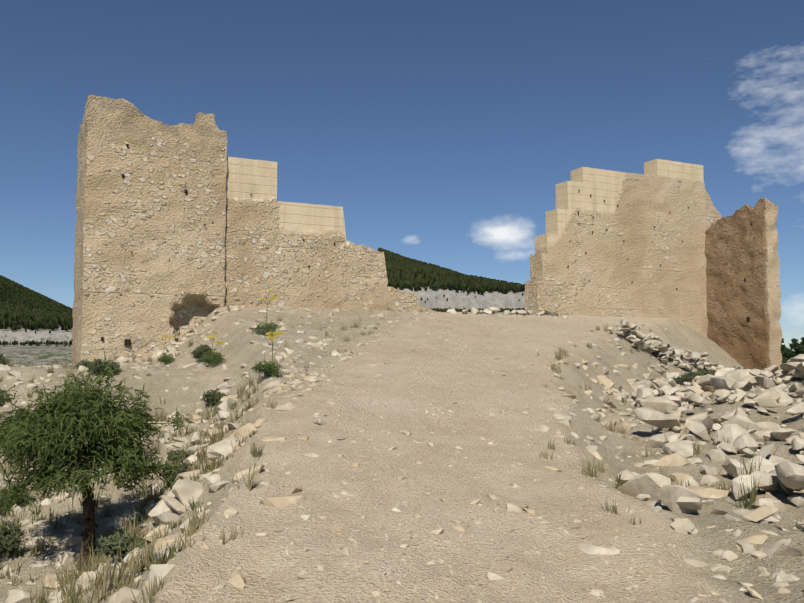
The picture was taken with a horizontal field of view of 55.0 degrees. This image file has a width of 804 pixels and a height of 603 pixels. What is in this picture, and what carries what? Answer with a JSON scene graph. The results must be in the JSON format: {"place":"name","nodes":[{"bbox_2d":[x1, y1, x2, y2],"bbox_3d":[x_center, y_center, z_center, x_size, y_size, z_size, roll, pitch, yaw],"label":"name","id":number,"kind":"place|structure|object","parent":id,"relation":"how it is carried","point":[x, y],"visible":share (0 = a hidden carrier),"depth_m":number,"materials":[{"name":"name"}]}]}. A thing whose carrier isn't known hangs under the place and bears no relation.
{"place":"outdoors","nodes":[
{"label":"outdoors","id":0,"kind":"place"},
{"bbox_2d":[0,286,803,602],"bbox_3d":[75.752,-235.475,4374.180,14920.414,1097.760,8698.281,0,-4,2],"label":"ground","id":1,"kind":"structure","parent":0,"point":[200,570],"depth_m":8.33,"materials":[{"name":"beige soil"}]},
{"bbox_2d":[0,351,195,569],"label":"juniper tree","id":2,"kind":"object","parent":1,"relation":"on","point":[83,415],"visible":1,"depth_m":8.16,"materials":[{"name":"green plant"}]},
{"bbox_2d":[71,95,226,363],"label":"tower","id":3,"kind":"structure","parent":1,"relation":"on","point":[166,277],"depth_m":23.51,"materials":[{"name":"beige stone"}]},
{"bbox_2d":[101,144,751,345],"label":"wall holes","id":4,"kind":"object","parent":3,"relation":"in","point":[127,342],"visible":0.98,"depth_m":24.04,"materials":[{"name":"brown"}]},
{"bbox_2d":[157,289,283,377],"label":"yellow flowering plants","id":5,"kind":"object","parent":1,"relation":"on","point":[167,359],"visible":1,"depth_m":16.66,"materials":[{"name":"green plant"}]},
{"bbox_2d":[0,248,524,346],"bbox_3d":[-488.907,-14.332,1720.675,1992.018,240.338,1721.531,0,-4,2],"label":"forested hills","id":6,"kind":"structure","parent":1,"relation":"on","point":[24,306],"depth_m":1243.09,"materials":[{"name":"green plant"}]},
{"bbox_2d":[224,156,436,311],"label":"wall","id":7,"kind":"structure","parent":1,"relation":"on","point":[266,245],"depth_m":25.57,"materials":[{"name":"beige stone"}]},
{"bbox_2d":[0,344,745,559],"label":"shrubs","id":8,"kind":"object","parent":1,"relation":"on","point":[9,537],"visible":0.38,"depth_m":9.64,"materials":[{"name":"green plant"}]},
{"bbox_2d":[0,305,803,602],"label":"rocks","id":9,"kind":"object","parent":1,"relation":"on","point":[665,404],"visible":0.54,"depth_m":9.48,"materials":[{"name":"beige stone"}]},
{"bbox_2d":[0,308,803,602],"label":"grass tufts","id":10,"kind":"object","parent":1,"relation":"on","point":[72,592],"visible":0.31,"depth_m":8.26,"materials":[{"name":"plant"}]},
{"bbox_2d":[525,159,721,336],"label":"curtain wall","id":11,"kind":"structure","parent":1,"relation":"on","point":[600,276],"depth_m":32.11,"materials":[{"name":"beige stone"}]},
{"bbox_2d":[704,198,781,369],"bbox_3d":[14.442,-0.005,32.827,1.062,8.406,3.135,2,-4,-26],"label":"wall fragment","id":12,"kind":"object","parent":1,"relation":"on","point":[739,247],"visible":0.77,"depth_m":32.09,"materials":[{"name":"brown stone"}]},
{"bbox_2d":[780,337,803,363],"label":"pine trees","id":13,"kind":"object","parent":1,"relation":"on","point":[787,353],"visible":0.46,"depth_m":191.66,"materials":[{"name":"green plant"}]},
{"bbox_2d":[0,0,803,350],"label":"sky","id":14,"kind":"structure","parent":0,"point":[444,133],"materials":[{"name":"blue"}]}
]}

